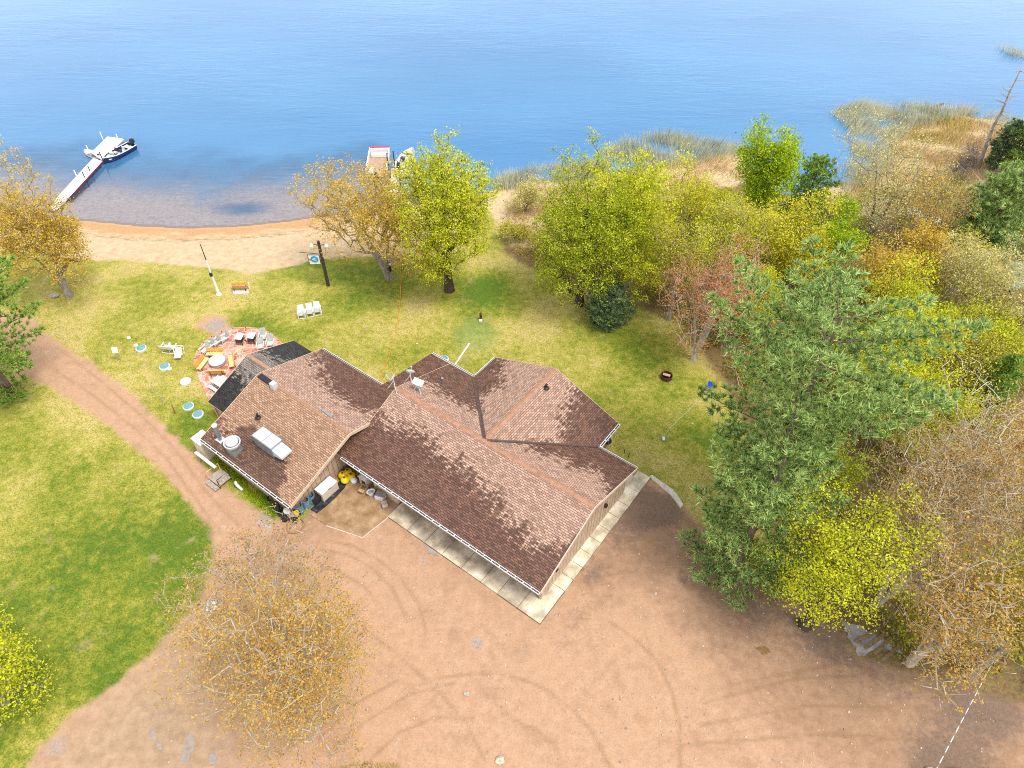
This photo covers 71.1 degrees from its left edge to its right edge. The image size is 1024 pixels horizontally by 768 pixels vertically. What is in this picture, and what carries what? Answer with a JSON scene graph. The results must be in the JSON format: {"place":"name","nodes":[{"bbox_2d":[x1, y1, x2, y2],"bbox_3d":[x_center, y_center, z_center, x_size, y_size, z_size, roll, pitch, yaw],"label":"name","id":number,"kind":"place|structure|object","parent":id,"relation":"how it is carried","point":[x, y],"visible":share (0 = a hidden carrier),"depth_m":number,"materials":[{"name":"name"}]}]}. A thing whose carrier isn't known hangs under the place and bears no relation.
{"place":"outdoors","nodes":[
{"label":"outdoors","id":0,"kind":"place"},
{"bbox_2d":[196,328,279,415],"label":"patio","id":1,"kind":"structure","parent":0,"point":[229,345],"depth_m":62.76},
{"bbox_2d":[194,353,208,370],"bbox_3d":[-26.531,-1.778,61.313,0.559,0.884,1.450,11,48,10],"label":"bench","id":2,"kind":"object","parent":1,"relation":"on","point":[202,363],"visible":0.98,"depth_m":61.17,"materials":[{"name":"orange wood"}]},
{"bbox_2d":[206,347,223,357],"bbox_3d":[-25.794,-2.667,62.160,1.450,0.884,0.559,1,47,0],"label":"bench","id":3,"kind":"object","parent":1,"relation":"on","point":[209,353],"visible":0.96,"depth_m":62.08,"materials":[{"name":"yellow wood"}]},
{"bbox_2d":[207,375,226,391],"bbox_3d":[-24.061,0.173,59.589,1.900,0.785,1.620,27,52,23],"label":"picnic table","id":4,"kind":"object","parent":1,"relation":"on","point":[217,380],"visible":0.45,"depth_m":59.48,"materials":[{"name":"white plastic"}]},
{"bbox_2d":[209,354,225,368],"bbox_3d":[-25.363,-1.899,61.682,1.380,0.520,1.380,1,47,0],"label":"round table","id":5,"kind":"object","parent":1,"relation":"on","point":[217,361],"visible":1,"depth_m":61.44,"materials":[{"name":"white plastic"}]},
{"bbox_2d":[256,336,263,350],"bbox_3d":[-22.109,-3.507,62.898,0.695,0.990,0.901,-8,47,-8],"label":"patio chair","id":6,"kind":"object","parent":1,"relation":"on","point":[259,343],"visible":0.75,"depth_m":62.90,"materials":[{"name":"white plastic"}]},
{"bbox_2d":[0,188,497,271],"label":"beach","id":7,"kind":"structure","parent":0,"point":[260,246],"depth_m":75.92,"materials":[{"name":"sand"}]},
{"bbox_2d":[358,474,372,486],"bbox_3d":[-10.832,7.073,52.998,0.780,0.945,0.660,29,53,24],"label":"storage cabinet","id":8,"kind":"object","parent":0,"point":[367,481],"visible":0.66,"depth_m":52.70,"materials":[{"name":"metal"}]},
{"bbox_2d":[0,116,968,767],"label":"lawn","id":9,"kind":"structure","parent":0,"point":[102,526],"depth_m":59.23,"materials":[{"name":"plant"}]},
{"bbox_2d":[0,254,46,405],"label":"pine tree","id":10,"kind":"object","parent":9,"relation":"on","point":[5,383],"visible":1,"depth_m":56.48,"materials":[{"name":"green plant"}]},
{"bbox_2d":[0,602,65,729],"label":"maple tree","id":11,"kind":"object","parent":9,"relation":"on","point":[5,686],"visible":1,"depth_m":40.68,"materials":[{"name":"yellow plant"}]},
{"bbox_2d":[0,134,96,297],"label":"maple tree","id":12,"kind":"object","parent":9,"relation":"on","point":[43,239],"visible":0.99,"depth_m":62.19,"materials":[{"name":"orange plant"}]},
{"bbox_2d":[173,345,183,357],"bbox_3d":[-28.968,-2.806,62.144,0.695,0.901,0.990,-3,19,-3],"label":"plastic chair","id":13,"kind":"object","parent":9,"relation":"on","point":[178,351],"visible":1,"depth_m":62.15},
{"bbox_2d":[192,410,203,418],"bbox_3d":[-25.331,2.443,57.775,0.900,0.250,0.900,1,47,0],"label":"septic lid","id":14,"kind":"object","parent":9,"relation":"on","point":[197,414],"visible":1,"depth_m":57.63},
{"bbox_2d":[190,430,216,459],"bbox_3d":[-23.334,4.692,54.445,1.220,1.970,1.080,29,53,24],"label":"utility cabinet","id":15,"kind":"object","parent":9,"relation":"on","point":[205,451],"visible":0.5,"depth_m":53.97,"materials":[{"name":"white metal"}]},
{"bbox_2d":[200,244,221,295],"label":"flagpole","id":16,"kind":"object","parent":9,"relation":"on","point":[218,293],"visible":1,"depth_m":66.85,"materials":[{"name":"white metal"}]},
{"bbox_2d":[194,327,282,362],"bbox_3d":[-22.105,-3.201,63.225,11.175,0.120,5.327,1,47,0],"label":"patio edging","id":17,"kind":"object","parent":9,"relation":"on","point":[200,346],"visible":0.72,"depth_m":64.14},
{"bbox_2d":[232,289,248,294],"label":"bench slab","id":18,"kind":"structure","parent":9,"relation":"on","point":[237,292],"depth_m":68.37,"materials":[{"name":"concrete"}]},
{"bbox_2d":[231,282,247,291],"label":"park bench","id":19,"kind":"object","parent":18,"relation":"on","point":[245,287],"visible":1,"depth_m":68.29,"materials":[{"name":"brown wood"}]},
{"bbox_2d":[212,456,280,516],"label":"wall weeds","id":20,"kind":"object","parent":9,"relation":"on","point":[233,479],"depth_m":52.78,"materials":[{"name":"green plant"}]},
{"bbox_2d":[297,304,305,318],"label":"lawn chair","id":21,"kind":"object","parent":9,"relation":"on","point":[300,310],"visible":1,"depth_m":65.90,"materials":[{"name":"white plastic"}]},
{"bbox_2d":[300,240,329,286],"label":"lamp post","id":22,"kind":"object","parent":9,"relation":"on","point":[313,259],"visible":1,"depth_m":66.99,"materials":[{"name":"brown wood"}]},
{"bbox_2d":[313,301,321,315],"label":"lawn chair","id":23,"kind":"object","parent":9,"relation":"on","point":[316,306],"visible":1,"depth_m":66.25,"materials":[{"name":"white plastic"}]},
{"bbox_2d":[283,152,448,280],"bbox_3d":[-12.121,-15.478,66.411,15.907,12.703,11.948,27,52,23],"label":"maple tree","id":24,"kind":"object","parent":9,"relation":"on","point":[387,214],"visible":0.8,"depth_m":64.43,"materials":[{"name":"orange plant"}]},
{"bbox_2d":[199,340,637,599],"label":"lodge","id":25,"kind":"structure","parent":9,"relation":"on","point":[517,471],"depth_m":51.22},
{"bbox_2d":[384,125,505,293],"bbox_3d":[-5.566,-14.378,62.957,10.099,16.102,10.195,1,47,0],"label":"maple tree","id":26,"kind":"object","parent":9,"relation":"on","point":[444,200],"visible":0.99,"depth_m":60.19,"materials":[{"name":"yellow plant"}]},
{"bbox_2d":[524,125,654,307],"bbox_3d":[6.891,-13.109,62.105,11.590,15.807,12.388,1,47,0],"label":"oak tree","id":27,"kind":"object","parent":9,"relation":"on","point":[600,230],"visible":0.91,"depth_m":60.31,"materials":[{"name":"green plant"}]},
{"bbox_2d":[583,273,637,332],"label":"spruce tree","id":28,"kind":"object","parent":9,"relation":"on","point":[615,311],"visible":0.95,"depth_m":63.79,"materials":[{"name":"plant"}]},
{"bbox_2d":[649,475,682,508],"bbox_3d":[11.553,7.868,53.172,0.665,0.110,3.436,-26,52,-23],"label":"concrete edging","id":29,"kind":"object","parent":9,"relation":"on","point":[671,492],"visible":1,"depth_m":53.07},
{"bbox_2d":[660,371,672,381],"bbox_3d":[13.171,-0.651,61.044,1.000,0.340,1.000,17,49,15],"label":"fire pit","id":30,"kind":"object","parent":9,"relation":"on","point":[666,376],"visible":1,"depth_m":61.01,"materials":[{"name":"metal"}]},
{"bbox_2d":[637,207,722,320],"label":"maple tree","id":31,"kind":"object","parent":9,"relation":"on","point":[670,246],"visible":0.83,"depth_m":60.58,"materials":[{"name":"yellow plant"}]},
{"bbox_2d":[655,226,769,361],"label":"maple tree","id":32,"kind":"object","parent":9,"relation":"on","point":[708,326],"visible":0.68,"depth_m":56.60,"materials":[{"name":"plant"}]},
{"bbox_2d":[696,233,994,514],"bbox_3d":[18.552,2.238,43.673,14.745,21.779,12.682,1,47,0],"label":"white pine","id":33,"kind":"object","parent":9,"relation":"on","point":[798,416],"visible":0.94,"depth_m":40.24,"materials":[{"name":"green plant"}]},
{"bbox_2d":[0,115,972,225],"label":"lakebed","id":34,"kind":"structure","parent":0,"point":[185,199],"depth_m":84.12,"materials":[{"name":"sand"}]},
{"bbox_2d":[0,0,1023,201],"bbox_3d":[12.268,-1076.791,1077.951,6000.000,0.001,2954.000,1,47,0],"label":"lake","id":35,"kind":"structure","parent":0,"point":[231,89],"depth_m":105.76,"materials":[{"name":"liquid"}]},
{"bbox_2d":[51,132,123,209],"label":"dock","id":36,"kind":"object","parent":35,"relation":"in","point":[89,170],"visible":0.76,"depth_m":85.93,"materials":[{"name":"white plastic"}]},
{"bbox_2d":[102,138,136,163],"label":"fishing boat","id":37,"kind":"object","parent":35,"relation":"on","point":[122,150],"visible":1,"depth_m":88.55,"materials":[{"name":"white plastic"}]},
{"bbox_2d":[365,146,389,181],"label":"pontoon boat","id":38,"kind":"object","parent":35,"relation":"on","point":[376,154],"visible":0.64,"depth_m":87.73,"materials":[{"name":"carpet"}]},
{"bbox_2d":[386,151,413,211],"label":"dock","id":39,"kind":"object","parent":35,"relation":"in","point":[394,178],"visible":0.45,"depth_m":85.36,"materials":[{"name":"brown wood"}]},
{"bbox_2d":[393,147,414,167],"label":"speed boat","id":40,"kind":"object","parent":35,"relation":"on","point":[400,157],"visible":0.53,"depth_m":88.21,"materials":[{"name":"white plastic"}]},
{"bbox_2d":[487,41,1023,191],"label":"reeds","id":41,"kind":"object","parent":35,"relation":"in","point":[701,150],"visible":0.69,"depth_m":91.47,"materials":[{"name":"plant"}]},
{"bbox_2d":[0,311,1023,767],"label":"dirt lot","id":42,"kind":"structure","parent":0,"point":[636,559],"depth_m":43.66,"materials":[{"name":"soil"}]},
{"bbox_2d":[180,732,194,764],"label":"puddle","id":43,"kind":"object","parent":42,"relation":"on","point":[189,742],"visible":1,"depth_m":40.75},
{"bbox_2d":[194,451,216,472],"bbox_3d":[-22.973,5.974,53.958,2.400,0.935,0.303,29,53,24],"label":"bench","id":44,"kind":"object","parent":42,"relation":"on","point":[198,454],"visible":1,"depth_m":53.62,"materials":[{"name":"white wood"}]},
{"bbox_2d":[208,753,217,765],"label":"puddle","id":45,"kind":"object","parent":42,"relation":"on","point":[212,757],"visible":1,"depth_m":40.40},
{"bbox_2d":[205,463,231,490],"bbox_3d":[-21.846,6.915,53.014,1.300,1.026,1.480,29,53,24],"label":"stoop","id":46,"kind":"object","parent":42,"relation":"on","point":[219,477],"visible":1,"depth_m":53.13,"materials":[{"name":"brown wood"}]},
{"bbox_2d":[149,503,347,690],"bbox_3d":[-14.209,12.193,41.198,9.254,11.222,9.424,1,47,0],"label":"maple tree","id":47,"kind":"object","parent":42,"relation":"on","point":[299,568],"visible":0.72,"depth_m":40.22,"materials":[{"name":"plant"}]},
{"bbox_2d":[142,561,386,767],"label":"maple tree","id":48,"kind":"object","parent":42,"relation":"on","point":[299,675],"visible":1,"depth_m":33.81,"materials":[{"name":"plant"}]},
{"bbox_2d":[272,509,300,523],"bbox_3d":[-16.121,9.296,51.021,1.918,0.810,0.820,6,47,5],"label":"garden cart","id":49,"kind":"object","parent":42,"relation":"on","point":[284,517],"visible":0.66,"depth_m":50.82,"materials":[{"name":"metal"}]},
{"bbox_2d":[310,471,388,536],"bbox_3d":[-11.145,8.712,52.149,5.045,0.085,5.335,26,52,22],"label":"concrete apron","id":50,"kind":"object","parent":42,"relation":"on","point":[350,508],"visible":0.75,"depth_m":51.57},
{"bbox_2d":[311,481,345,513],"bbox_3d":[-13.250,8.145,52.593,0.815,0.025,3.580,26,52,22],"label":"rubber mat","id":51,"kind":"object","parent":50,"relation":"on","point":[319,507],"visible":0.74,"depth_m":52.22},
{"bbox_2d":[314,476,338,501],"bbox_3d":[-13.545,7.673,52.403,0.845,0.945,1.520,29,53,24],"label":"chest freezer","id":52,"kind":"object","parent":51,"relation":"on","point":[326,488],"visible":0.97,"depth_m":52.10,"materials":[{"name":"white plastic"}]},
{"bbox_2d":[373,490,386,500],"bbox_3d":[-9.628,8.141,52.276,0.879,0.568,0.520,13,48,11],"label":"cooler","id":53,"kind":"object","parent":50,"relation":"on","point":[380,495],"visible":1,"depth_m":52.10,"materials":[{"name":"white plastic"}]},
{"bbox_2d":[114,535,996,763],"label":"pebbles","id":54,"kind":"object","parent":42,"relation":"on","point":[620,696],"visible":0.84,"depth_m":42.81,"materials":[{"name":"stone"}]},
{"bbox_2d":[754,646,770,654],"bbox_3d":[15.756,16.730,44.937,0.971,0.050,0.588,1,47,0],"label":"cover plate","id":55,"kind":"object","parent":42,"relation":"on","point":[763,650],"visible":1,"depth_m":44.92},
{"bbox_2d":[675,420,849,611],"bbox_3d":[15.618,7.613,44.247,9.080,13.510,9.195,1,47,0],"label":"white pine","id":56,"kind":"object","parent":42,"relation":"on","point":[771,501],"visible":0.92,"depth_m":42.96,"materials":[{"name":"green plant"}]},
{"bbox_2d":[746,469,952,636],"bbox_3d":[18.745,10.605,40.885,9.332,14.332,9.251,1,47,0],"label":"maple tree","id":57,"kind":"object","parent":42,"relation":"on","point":[844,553],"visible":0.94,"depth_m":39.14,"materials":[{"name":"yellow plant"}]},
{"bbox_2d":[841,620,903,655],"bbox_3d":[22.722,16.642,45.095,4.480,0.050,2.106,29,53,24],"label":"tarp","id":58,"kind":"object","parent":42,"relation":"on","point":[855,632],"visible":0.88,"depth_m":45.41,"materials":[{"name":"plastic"}]},
{"bbox_2d":[856,627,880,642],"bbox_3d":[22.706,15.978,45.654,1.952,0.050,0.240,-21,50,-19],"label":"board","id":59,"kind":"object","parent":58,"relation":"on","point":[863,637],"visible":0.86,"depth_m":45.63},
{"bbox_2d":[864,632,886,649],"bbox_3d":[23.062,16.263,45.389,1.999,0.050,0.240,-23,51,-21],"label":"board","id":60,"kind":"object","parent":58,"relation":"on","point":[874,641],"visible":0.93,"depth_m":45.34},
{"bbox_2d":[388,471,649,623],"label":"sidewalk","id":61,"kind":"structure","parent":0,"point":[522,598],"depth_m":49.15,"materials":[{"name":"concrete"}]},
{"bbox_2d":[485,114,1022,248],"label":"marsh bank","id":62,"kind":"structure","parent":0,"point":[496,213],"depth_m":84.89,"materials":[{"name":"plant"}]},
{"bbox_2d":[494,217,534,242],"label":"shore bush","id":63,"kind":"object","parent":62,"relation":"on","point":[506,229],"visible":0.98,"depth_m":73.88,"materials":[{"name":"yellow plant"}]},
{"bbox_2d":[507,172,546,214],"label":"willow bush","id":64,"kind":"object","parent":62,"relation":"on","point":[531,191],"visible":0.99,"depth_m":77.75,"materials":[{"name":"yellow plant"}]},
{"bbox_2d":[898,103,977,209],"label":"marsh shoots","id":65,"kind":"object","parent":62,"relation":"on","point":[948,123],"visible":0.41,"depth_m":92.75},
{"bbox_2d":[937,143,986,184],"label":"brush pile","id":66,"kind":"object","parent":62,"relation":"on","point":[966,164],"visible":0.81,"depth_m":86.30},
{"bbox_2d":[976,66,1023,169],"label":"dead snag","id":67,"kind":"object","parent":62,"relation":"on","point":[981,157],"visible":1,"depth_m":81.94,"materials":[{"name":"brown wood"}]},
{"bbox_2d":[984,117,1023,170],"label":"spruce tree","id":68,"kind":"object","parent":62,"relation":"on","point":[1009,134],"visible":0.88,"depth_m":82.51,"materials":[{"name":"plant"}]},
{"bbox_2d":[502,116,1023,702],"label":"forest floor","id":69,"kind":"structure","parent":0,"point":[1010,678],"depth_m":54.09,"materials":[{"name":"soil"}]},
{"bbox_2d":[560,140,683,304],"bbox_3d":[9.817,-14.284,63.209,11.582,15.844,11.537,1,47,0],"label":"oak tree","id":70,"kind":"object","parent":69,"relation":"on","point":[645,200],"visible":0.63,"depth_m":60.48,"materials":[{"name":"green plant"}]},
{"bbox_2d":[663,141,720,250],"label":"birch tree","id":71,"kind":"object","parent":69,"relation":"on","point":[696,196],"visible":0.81,"depth_m":68.52,"materials":[{"name":"yellow plant"}]},
{"bbox_2d":[667,197,759,311],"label":"maple tree","id":72,"kind":"object","parent":69,"relation":"on","point":[712,237],"visible":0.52,"depth_m":61.37,"materials":[{"name":"yellow plant"}]},
{"bbox_2d":[690,184,744,249],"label":"birch tree","id":73,"kind":"object","parent":69,"relation":"on","point":[727,196],"visible":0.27,"depth_m":69.87,"materials":[{"name":"yellow plant"}]},
{"bbox_2d":[702,187,797,290],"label":"birch tree","id":74,"kind":"object","parent":69,"relation":"on","point":[731,212],"visible":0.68,"depth_m":62.05,"materials":[{"name":"yellow plant"}]},
{"bbox_2d":[723,259,791,337],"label":"maple tree","id":75,"kind":"object","parent":69,"relation":"on","point":[770,269],"visible":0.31,"depth_m":61.01,"materials":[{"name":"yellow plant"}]},
{"bbox_2d":[508,174,1023,678],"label":"undergrowth","id":76,"kind":"object","parent":69,"relation":"on","point":[732,374],"visible":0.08,"depth_m":61.00,"materials":[{"name":"brown plant"}]},
{"bbox_2d":[732,112,807,227],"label":"poplar tree","id":77,"kind":"object","parent":69,"relation":"on","point":[779,167],"visible":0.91,"depth_m":67.88,"materials":[{"name":"green plant"}]},
{"bbox_2d":[723,185,845,274],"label":"maple tree","id":78,"kind":"object","parent":69,"relation":"on","point":[779,238],"visible":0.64,"depth_m":63.73,"materials":[{"name":"yellow plant"}]},
{"bbox_2d":[766,206,838,292],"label":"maple tree","id":79,"kind":"object","parent":69,"relation":"on","point":[810,258],"visible":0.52,"depth_m":64.86,"materials":[{"name":"yellow plant"}]},
{"bbox_2d":[777,151,839,232],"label":"pine tree","id":80,"kind":"object","parent":69,"relation":"on","point":[821,165],"visible":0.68,"depth_m":71.53,"materials":[{"name":"green plant"}]},
{"bbox_2d":[779,409,876,507],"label":"maple tree","id":81,"kind":"object","parent":69,"relation":"on","point":[848,471],"visible":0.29,"depth_m":49.27,"materials":[{"name":"green plant"}]},
{"bbox_2d":[802,192,874,278],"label":"birch tree","id":82,"kind":"object","parent":69,"relation":"on","point":[843,235],"visible":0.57,"depth_m":66.86,"materials":[{"name":"green plant"}]},
{"bbox_2d":[672,163,1023,679],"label":"bare twigs","id":83,"kind":"object","parent":69,"relation":"on","point":[907,370],"visible":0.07,"depth_m":60.87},
{"bbox_2d":[872,636,892,655],"bbox_3d":[23.371,16.519,45.152,1.777,0.050,0.240,-27,53,-24],"label":"board","id":84,"kind":"object","parent":69,"relation":"on","point":[880,648],"visible":1,"depth_m":45.10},
{"bbox_2d":[828,322,951,449],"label":"maple tree","id":85,"kind":"object","parent":69,"relation":"on","point":[915,372],"visible":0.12,"depth_m":51.68,"materials":[{"name":"yellow plant"}]},
{"bbox_2d":[880,644,901,662],"bbox_3d":[23.745,16.851,44.842,1.794,0.050,0.240,-25,52,-22],"label":"board","id":86,"kind":"object","parent":69,"relation":"on","point":[887,655],"visible":1,"depth_m":44.80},
{"bbox_2d":[828,101,967,237],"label":"oak tree","id":87,"kind":"object","parent":69,"relation":"on","point":[874,214],"visible":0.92,"depth_m":69.68,"materials":[{"name":"brown plant"}]},
{"bbox_2d":[835,249,986,381],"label":"maple tree","id":88,"kind":"object","parent":69,"relation":"on","point":[910,289],"visible":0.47,"depth_m":54.34,"materials":[{"name":"yellow plant"}]},
{"bbox_2d":[849,213,973,302],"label":"maple tree","id":89,"kind":"object","parent":69,"relation":"on","point":[878,261],"visible":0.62,"depth_m":62.30,"materials":[{"name":"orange plant"}]},
{"bbox_2d":[868,149,984,251],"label":"oak tree","id":90,"kind":"object","parent":69,"relation":"on","point":[932,209],"visible":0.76,"depth_m":69.89,"materials":[{"name":"brown plant"}]},
{"bbox_2d":[834,443,1023,619],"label":"maple tree","id":91,"kind":"object","parent":69,"relation":"on","point":[910,519],"visible":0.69,"depth_m":39.86,"materials":[{"name":"plant"}]},
{"bbox_2d":[880,358,998,463],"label":"maple tree","id":92,"kind":"object","parent":69,"relation":"on","point":[963,410],"visible":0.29,"depth_m":50.54,"materials":[{"name":"yellow plant"}]},
{"bbox_2d":[868,389,1023,568],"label":"maple tree","id":93,"kind":"object","parent":69,"relation":"on","point":[983,458],"visible":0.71,"depth_m":42.93,"materials":[{"name":"plant"}]},
{"bbox_2d":[895,279,1011,370],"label":"maple tree","id":94,"kind":"object","parent":69,"relation":"on","point":[977,310],"visible":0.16,"depth_m":58.09,"materials":[{"name":"yellow plant"}]},
{"bbox_2d":[891,349,1023,492],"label":"birch tree","id":95,"kind":"object","parent":69,"relation":"on","point":[999,424],"visible":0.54,"depth_m":47.91,"materials":[{"name":"yellow plant"}]},
{"bbox_2d":[893,507,1023,713],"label":"maple tree","id":96,"kind":"object","parent":69,"relation":"on","point":[928,646],"visible":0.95,"depth_m":37.02,"materials":[{"name":"plant"}]},
{"bbox_2d":[913,310,1023,399],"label":"maple tree","id":97,"kind":"object","parent":69,"relation":"on","point":[974,354],"visible":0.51,"depth_m":55.14,"materials":[{"name":"yellow plant"}]},
{"bbox_2d":[928,226,1022,318],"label":"willow tree","id":98,"kind":"object","parent":69,"relation":"on","point":[978,268],"visible":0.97,"depth_m":58.41,"materials":[{"name":"plant"}]},
{"bbox_2d":[936,220,1017,296],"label":"maple tree","id":99,"kind":"object","parent":69,"relation":"on","point":[973,233],"visible":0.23,"depth_m":65.29,"materials":[{"name":"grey plant"}]},
{"bbox_2d":[949,158,1023,262],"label":"pine tree","id":100,"kind":"object","parent":69,"relation":"on","point":[992,200],"visible":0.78,"depth_m":67.08,"materials":[{"name":"green plant"}]},
{"bbox_2d":[949,227,1023,338],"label":"willow tree","id":101,"kind":"object","parent":69,"relation":"on","point":[1013,307],"visible":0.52,"depth_m":59.02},
{"bbox_2d":[960,525,1023,680],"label":"maple tree","id":102,"kind":"object","parent":69,"relation":"on","point":[1019,652],"visible":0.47,"depth_m":38.20,"materials":[{"name":"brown plant"}]},
{"bbox_2d":[937,651,998,767],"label":"striped cable","id":103,"kind":"object","parent":102,"relation":"attached to","point":[964,715],"visible":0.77,"depth_m":36.33,"materials":[{"name":"white plastic"}]},
{"bbox_2d":[961,353,1023,424],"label":"spruce tree","id":104,"kind":"object","parent":69,"relation":"on","point":[1016,373],"visible":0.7,"depth_m":54.38,"materials":[{"name":"plant"}]},
{"bbox_2d":[969,303,1023,389],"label":"maple tree","id":105,"kind":"object","parent":69,"relation":"on","point":[1001,327],"visible":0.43,"depth_m":56.74,"materials":[{"name":"yellow plant"}]},
{"bbox_2d":[970,395,1023,502],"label":"maple tree","id":106,"kind":"object","parent":69,"relation":"on","point":[1016,446],"visible":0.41,"depth_m":47.68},
{"bbox_2d":[1003,261,1023,293],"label":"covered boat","id":107,"kind":"object","parent":69,"relation":"on","point":[1009,291],"visible":0.18,"depth_m":69.21,"materials":[{"name":"fabric"}]},
{"bbox_2d":[1005,125,1023,168],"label":"pine tree","id":108,"kind":"object","parent":69,"relation":"on","point":[1015,154],"visible":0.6,"depth_m":81.12,"materials":[{"name":"green plant"}]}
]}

